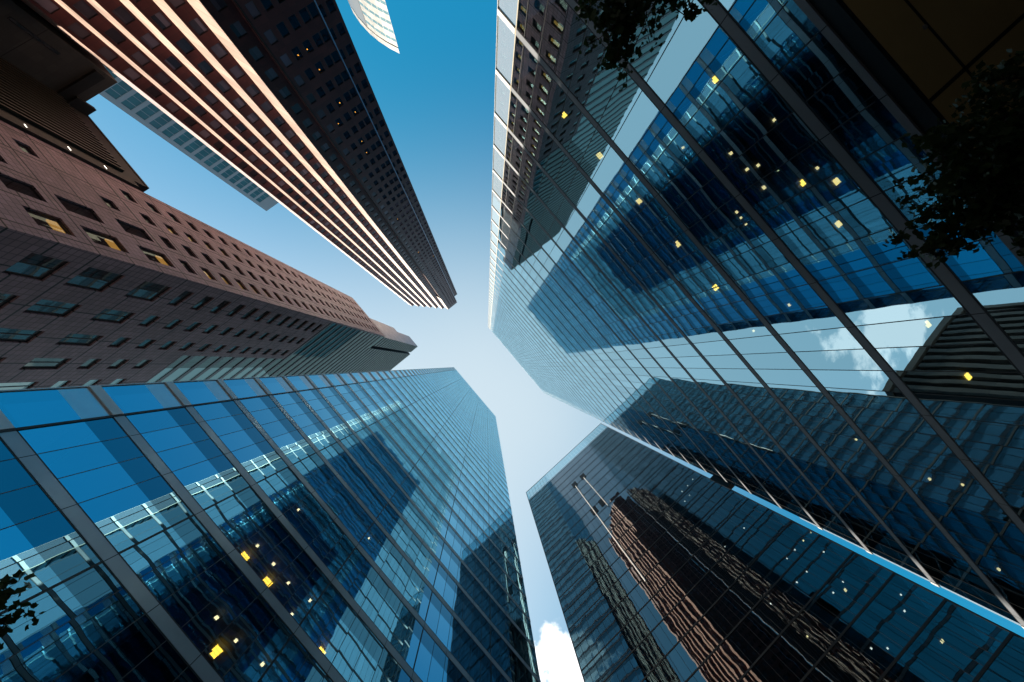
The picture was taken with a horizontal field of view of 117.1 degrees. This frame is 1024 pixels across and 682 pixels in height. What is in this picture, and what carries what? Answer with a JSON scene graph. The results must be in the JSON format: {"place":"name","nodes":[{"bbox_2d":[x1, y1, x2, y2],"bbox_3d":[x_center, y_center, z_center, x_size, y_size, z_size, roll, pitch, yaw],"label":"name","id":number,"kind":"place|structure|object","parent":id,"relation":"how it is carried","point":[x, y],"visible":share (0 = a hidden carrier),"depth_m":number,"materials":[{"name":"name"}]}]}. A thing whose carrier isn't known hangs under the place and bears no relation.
{"place":"outdoors","nodes":[
{"label":"outdoors","id":0,"kind":"place"},
{"bbox_2d":[0,120,417,389],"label":"granite tower","id":1,"kind":"structure","parent":0,"point":[106,279],"depth_m":49.82,"materials":[{"name":"stone"}]},
{"bbox_2d":[0,293,16,306],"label":"window","id":2,"kind":"structure","parent":1,"relation":"in","point":[4,298],"depth_m":35.77,"materials":[{"name":"glass"}]},
{"bbox_2d":[0,382,35,389],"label":"window","id":3,"kind":"structure","parent":1,"relation":"in","point":[21,385],"depth_m":44.73,"materials":[{"name":"glass"}]},
{"bbox_2d":[0,328,41,341],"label":"window","id":4,"kind":"structure","parent":1,"relation":"in","point":[6,334],"depth_m":39.55,"materials":[{"name":"glass"}]},
{"bbox_2d":[0,175,42,200],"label":"window","id":5,"kind":"structure","parent":1,"relation":"in","point":[17,186],"depth_m":35.86,"materials":[{"name":"glass"}]},
{"bbox_2d":[15,141,35,156],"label":"window","id":6,"kind":"structure","parent":1,"relation":"in","point":[24,148],"depth_m":40.79,"materials":[{"name":"glass"}]},
{"bbox_2d":[3,253,67,279],"bbox_3d":[-53.430,-8.467,35.130,3.600,3.200,0.120,-40,-90,-6],"label":"window","id":7,"kind":"structure","parent":1,"relation":"in","point":[37,266],"depth_m":35.22,"materials":[{"name":"glass"}]},
{"bbox_2d":[22,358,68,367],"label":"window","id":8,"kind":"structure","parent":1,"relation":"in","point":[36,362],"depth_m":45.01,"materials":[{"name":"glass"}]},
{"bbox_2d":[24,208,71,234],"bbox_3d":[-52.787,-13.412,35.569,0.120,3.200,2.900,-40,-90,-6],"label":"window","id":9,"kind":"structure","parent":1,"relation":"in","point":[43,220],"depth_m":35.76,"materials":[{"name":"glass"}]},
{"bbox_2d":[24,299,79,315],"bbox_3d":[-58.285,-4.303,39.698,2.600,3.900,0.120,-40,-90,-6],"label":"window","id":10,"kind":"structure","parent":1,"relation":"in","point":[43,306],"depth_m":39.75,"materials":[{"name":"glass"}]},
{"bbox_2d":[50,381,68,387],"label":"window","id":11,"kind":"structure","parent":1,"relation":"in","point":[60,383],"depth_m":49.36,"materials":[{"name":"glass"}]},
{"bbox_2d":[56,333,100,344],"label":"window","id":12,"kind":"structure","parent":1,"relation":"in","point":[78,339],"depth_m":45.57,"materials":[{"name":"glass"}]},
{"bbox_2d":[57,197,100,221],"bbox_3d":[-56.567,-16.969,40.829,0.120,3.900,2.700,-40,-90,-6],"label":"window","id":13,"kind":"structure","parent":1,"relation":"in","point":[72,207],"depth_m":41.04,"materials":[{"name":"glass"}]},
{"bbox_2d":[78,359,99,367],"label":"window","id":14,"kind":"structure","parent":1,"relation":"in","point":[90,362],"depth_m":49.94,"materials":[{"name":"glass"}]},
{"bbox_2d":[83,380,98,385],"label":"window","id":15,"kind":"structure","parent":1,"relation":"in","point":[91,382],"depth_m":53.25,"materials":[{"name":"glass"}]},
{"bbox_2d":[65,267,122,290],"bbox_3d":[-53.847,-8.058,40.348,3.600,3.900,0.120,-40,-90,-6],"label":"window","id":16,"kind":"structure","parent":1,"relation":"in","point":[90,278],"depth_m":40.42,"materials":[{"name":"glass"}]},
{"bbox_2d":[83,228,126,252],"bbox_3d":[-53.205,-13.003,40.787,0.120,3.900,2.900,-40,-90,-6],"label":"window","id":17,"kind":"structure","parent":1,"relation":"in","point":[98,238],"depth_m":41.01,"materials":[{"name":"glass"}]},
{"bbox_2d":[102,198,116,209],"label":"window","id":18,"kind":"structure","parent":1,"relation":"in","point":[107,202],"depth_m":47.16,"materials":[{"name":"glass"}]},
{"bbox_2d":[91,309,133,322],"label":"window","id":19,"kind":"structure","parent":1,"relation":"in","point":[109,315],"depth_m":46.18,"materials":[{"name":"glass"}]},
{"bbox_2d":[109,379,123,384],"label":"window","id":20,"kind":"structure","parent":1,"relation":"in","point":[117,381],"depth_m":57.01,"materials":[{"name":"glass"}]},
{"bbox_2d":[108,359,127,367],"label":"window","id":21,"kind":"structure","parent":1,"relation":"in","point":[120,361],"depth_m":53.83,"materials":[{"name":"glass"}]},
{"bbox_2d":[109,337,128,346],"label":"window","id":22,"kind":"structure","parent":1,"relation":"in","point":[119,341],"depth_m":50.53,"materials":[{"name":"glass"}]},
{"bbox_2d":[121,191,133,201],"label":"window","id":23,"kind":"structure","parent":1,"relation":"in","point":[127,196],"depth_m":52.47,"materials":[{"name":"glass"}]},
{"bbox_2d":[117,221,150,240],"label":"window","id":24,"kind":"structure","parent":1,"relation":"in","point":[130,229],"depth_m":47.46,"materials":[{"name":"glass"}]},
{"bbox_2d":[133,360,149,367],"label":"window","id":25,"kind":"structure","parent":1,"relation":"in","point":[143,362],"depth_m":57.57,"materials":[{"name":"glass"}]},
{"bbox_2d":[135,339,153,347],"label":"window","id":26,"kind":"structure","parent":1,"relation":"in","point":[147,341],"depth_m":54.36,"materials":[{"name":"glass"}]},
{"bbox_2d":[140,214,153,224],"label":"window","id":27,"kind":"structure","parent":1,"relation":"in","point":[146,218],"depth_m":52.45,"materials":[{"name":"glass"}]},
{"bbox_2d":[125,281,169,300],"bbox_3d":[-54.356,-7.559,46.708,3.600,3.900,0.120,-40,-90,-6],"label":"window","id":28,"kind":"structure","parent":1,"relation":"in","point":[147,290],"depth_m":46.84,"materials":[{"name":"glass"}]},
{"bbox_2d":[138,316,157,325],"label":"window","id":29,"kind":"structure","parent":1,"relation":"in","point":[150,319],"depth_m":51.14,"materials":[{"name":"glass"}]},
{"bbox_2d":[146,203,158,213],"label":"window","id":30,"kind":"structure","parent":1,"relation":"in","point":[153,209],"depth_m":56.40,"materials":[{"name":"glass"}]},
{"bbox_2d":[139,247,172,266],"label":"window","id":31,"kind":"structure","parent":1,"relation":"in","point":[151,255],"depth_m":47.43,"materials":[{"name":"glass"}]},
{"bbox_2d":[160,237,174,249],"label":"window","id":32,"kind":"structure","parent":1,"relation":"in","point":[165,241],"depth_m":52.41,"materials":[{"name":"glass"}]},
{"bbox_2d":[159,341,175,348],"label":"window","id":33,"kind":"structure","parent":1,"relation":"in","point":[169,343],"depth_m":58.16,"materials":[{"name":"glass"}]},
{"bbox_2d":[165,225,177,235],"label":"window","id":34,"kind":"structure","parent":1,"relation":"in","point":[170,229],"depth_m":56.36,"materials":[{"name":"glass"}]},
{"bbox_2d":[163,319,181,328],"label":"window","id":35,"kind":"structure","parent":1,"relation":"in","point":[175,321],"depth_m":55.01,"materials":[{"name":"glass"}]},
{"bbox_2d":[168,291,192,304],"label":"window","id":36,"kind":"structure","parent":1,"relation":"in","point":[185,294],"depth_m":51.79,"materials":[{"name":"glass"}]},
{"bbox_2d":[179,342,193,349],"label":"window","id":37,"kind":"structure","parent":1,"relation":"in","point":[188,344],"depth_m":61.91,"materials":[{"name":"glass"}]},
{"bbox_2d":[180,261,194,273],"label":"window","id":38,"kind":"structure","parent":1,"relation":"in","point":[184,264],"depth_m":52.37,"materials":[{"name":"glass"}]},
{"bbox_2d":[183,246,195,257],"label":"window","id":39,"kind":"structure","parent":1,"relation":"in","point":[190,253],"depth_m":56.30,"materials":[{"name":"glass"}]},
{"bbox_2d":[185,322,200,330],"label":"window","id":40,"kind":"structure","parent":1,"relation":"in","point":[195,324],"depth_m":58.74,"materials":[{"name":"glass"}]},
{"bbox_2d":[191,296,212,309],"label":"window","id":41,"kind":"structure","parent":1,"relation":"in","point":[207,298],"depth_m":55.69,"materials":[{"name":"glass"}]},
{"bbox_2d":[197,344,210,350],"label":"window","id":42,"kind":"structure","parent":1,"relation":"in","point":[203,347],"depth_m":65.65,"materials":[{"name":"glass"}]},
{"bbox_2d":[201,268,214,279],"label":"window","id":43,"kind":"structure","parent":1,"relation":"in","point":[206,272],"depth_m":56.27,"materials":[{"name":"glass"}]},
{"bbox_2d":[202,254,213,263],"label":"window","id":44,"kind":"structure","parent":1,"relation":"in","point":[205,256],"depth_m":60.05,"materials":[{"name":"glass"}]},
{"bbox_2d":[203,325,217,332],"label":"window","id":45,"kind":"structure","parent":1,"relation":"in","point":[211,327],"depth_m":62.50,"materials":[{"name":"glass"}]},
{"bbox_2d":[209,300,229,312],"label":"window","id":46,"kind":"structure","parent":1,"relation":"in","point":[221,305],"depth_m":59.42,"materials":[{"name":"glass"}]},
{"bbox_2d":[213,345,225,351],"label":"window","id":47,"kind":"structure","parent":1,"relation":"in","point":[221,346],"depth_m":69.42,"materials":[{"name":"glass"}]},
{"bbox_2d":[219,274,231,285],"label":"window","id":48,"kind":"structure","parent":1,"relation":"in","point":[222,276],"depth_m":60.04,"materials":[{"name":"glass"}]},
{"bbox_2d":[220,327,231,334],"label":"window","id":49,"kind":"structure","parent":1,"relation":"in","point":[226,330],"depth_m":66.27,"materials":[{"name":"glass"}]},
{"bbox_2d":[226,304,244,315],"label":"window","id":50,"kind":"structure","parent":1,"relation":"in","point":[240,306],"depth_m":63.15,"materials":[{"name":"glass"}]},
{"bbox_2d":[234,329,245,335],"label":"window","id":51,"kind":"structure","parent":1,"relation":"in","point":[241,331],"depth_m":69.98,"materials":[{"name":"glass"}]},
{"bbox_2d":[236,280,245,289],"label":"window","id":52,"kind":"structure","parent":1,"relation":"in","point":[237,281],"depth_m":63.75,"materials":[{"name":"glass"}]},
{"bbox_2d":[241,308,257,318],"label":"window","id":53,"kind":"structure","parent":1,"relation":"in","point":[253,310],"depth_m":66.93,"materials":[{"name":"glass"}]},
{"bbox_2d":[246,331,258,337],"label":"window","id":54,"kind":"structure","parent":1,"relation":"in","point":[254,332],"depth_m":73.74,"materials":[{"name":"glass"}]},
{"bbox_2d":[254,311,269,320],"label":"window","id":55,"kind":"structure","parent":1,"relation":"in","point":[265,313],"depth_m":70.64,"materials":[{"name":"glass"}]},
{"bbox_2d":[266,314,280,322],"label":"window","id":56,"kind":"structure","parent":1,"relation":"in","point":[277,315],"depth_m":74.42,"materials":[{"name":"glass"}]},
{"bbox_2d":[277,316,289,325],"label":"window","id":57,"kind":"structure","parent":1,"relation":"in","point":[287,317],"depth_m":78.13,"materials":[{"name":"glass"}]},
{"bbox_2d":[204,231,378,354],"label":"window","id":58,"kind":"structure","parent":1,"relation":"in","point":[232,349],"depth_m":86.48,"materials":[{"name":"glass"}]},
{"bbox_2d":[286,319,298,326],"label":"window","id":59,"kind":"structure","parent":1,"relation":"in","point":[296,320],"depth_m":81.85,"materials":[{"name":"glass"}]},
{"bbox_2d":[86,0,1023,681],"label":"sky","id":60,"kind":"structure","parent":0,"point":[435,97],"materials":[{"name":"blue"}]},
{"bbox_2d":[488,0,1023,628],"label":"glass tower","id":61,"kind":"structure","parent":0,"point":[698,264],"depth_m":16.93,"materials":[{"name":"blue glass"}]},
{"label":"pavement","id":62,"kind":"structure","parent":0,"visible":0},
{"bbox_2d":[0,0,116,115],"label":"stone building","id":63,"kind":"structure","parent":62,"relation":"on","point":[36,46],"depth_m":51.45,"materials":[{"name":"brown stone"}]},
{"bbox_2d":[7,17,60,54],"bbox_3d":[-74.612,-47.618,48.983,0.500,5.500,0.065,-40,-90,-6],"label":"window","id":64,"kind":"structure","parent":63,"relation":"in","point":[11,19],"depth_m":48.75,"materials":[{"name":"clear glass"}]},
{"bbox_2d":[0,57,148,191],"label":"fin building","id":65,"kind":"structure","parent":62,"relation":"on","point":[32,106],"depth_m":49.24,"materials":[{"name":"brown metal"}]},
{"bbox_2d":[21,0,456,308],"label":"granite tower","id":66,"kind":"structure","parent":62,"relation":"on","point":[276,100],"depth_m":63.27,"materials":[{"name":"stone"}]},
{"bbox_2d":[169,0,184,8],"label":"window","id":67,"kind":"structure","parent":66,"relation":"in","point":[176,3],"depth_m":44.51,"materials":[{"name":"glass"}]},
{"bbox_2d":[188,17,208,35],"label":"window","id":68,"kind":"structure","parent":66,"relation":"in","point":[196,24],"depth_m":47.58,"materials":[{"name":"glass"}]},
{"bbox_2d":[210,0,227,11],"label":"window","id":69,"kind":"structure","parent":66,"relation":"in","point":[219,5],"depth_m":44.72,"materials":[{"name":"glass"}]},
{"bbox_2d":[229,21,247,38],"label":"window","id":70,"kind":"structure","parent":66,"relation":"in","point":[237,28],"depth_m":48.05,"materials":[{"name":"glass"}]},
{"bbox_2d":[34,0,448,306],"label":"window","id":71,"kind":"structure","parent":66,"relation":"in","point":[48,5],"depth_m":64.53,"materials":[{"name":"glass"}]},
{"bbox_2d":[248,46,263,61],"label":"window","id":72,"kind":"structure","parent":66,"relation":"in","point":[255,52],"depth_m":51.76,"materials":[{"name":"glass"}]},
{"bbox_2d":[260,0,456,304],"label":"window","id":73,"kind":"structure","parent":66,"relation":"in","point":[267,4],"depth_m":66.60,"materials":[{"name":"glass"}]},
{"bbox_3d":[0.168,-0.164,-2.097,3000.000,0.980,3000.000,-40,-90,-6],"label":"ground","id":74,"kind":"structure","parent":0,"visible":0},
{"bbox_2d":[99,65,278,210],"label":"glass tower","id":75,"kind":"structure","parent":74,"relation":"on","point":[121,94],"depth_m":102.42,"materials":[{"name":"blue glass"}]},
{"bbox_2d":[348,0,399,53],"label":"marble tower","id":76,"kind":"structure","parent":74,"relation":"on","point":[373,18],"depth_m":286.67,"materials":[{"name":"white stone"}]},
{"bbox_2d":[526,423,1023,681],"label":"glass tower","id":77,"kind":"structure","parent":74,"relation":"on","point":[737,587],"depth_m":49.25,"materials":[{"name":"blue glass"}]},
{"bbox_2d":[583,477,608,505],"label":"washing rope","id":78,"kind":"object","parent":77,"relation":"hanging from","point":[596,492],"visible":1,"depth_m":94.22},
{"bbox_2d":[575,485,646,581],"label":"washing rope","id":79,"kind":"object","parent":77,"relation":"hanging from","point":[613,537],"visible":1,"depth_m":73.08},
{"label":"pavement","id":80,"kind":"structure","parent":0,"visible":0},
{"bbox_2d":[573,0,716,91],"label":"street tree","id":81,"kind":"object","parent":80,"relation":"on","point":[623,19],"visible":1,"depth_m":7.21,"materials":[{"name":"black plant"}]},
{"bbox_2d":[882,49,1023,269],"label":"street tree","id":82,"kind":"object","parent":80,"relation":"on","point":[994,158],"visible":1,"depth_m":7.13,"materials":[{"name":"black plant"}]},
{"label":"pavement","id":83,"kind":"structure","parent":0,"visible":0},
{"bbox_2d":[0,569,45,649],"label":"street tree","id":84,"kind":"object","parent":83,"relation":"on","point":[6,620],"visible":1,"depth_m":5.75,"materials":[{"name":"black plant"}]},
{"bbox_2d":[0,367,540,681],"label":"glass tower","id":85,"kind":"structure","parent":83,"relation":"on","point":[347,527],"depth_m":19.61,"materials":[{"name":"blue glass"}]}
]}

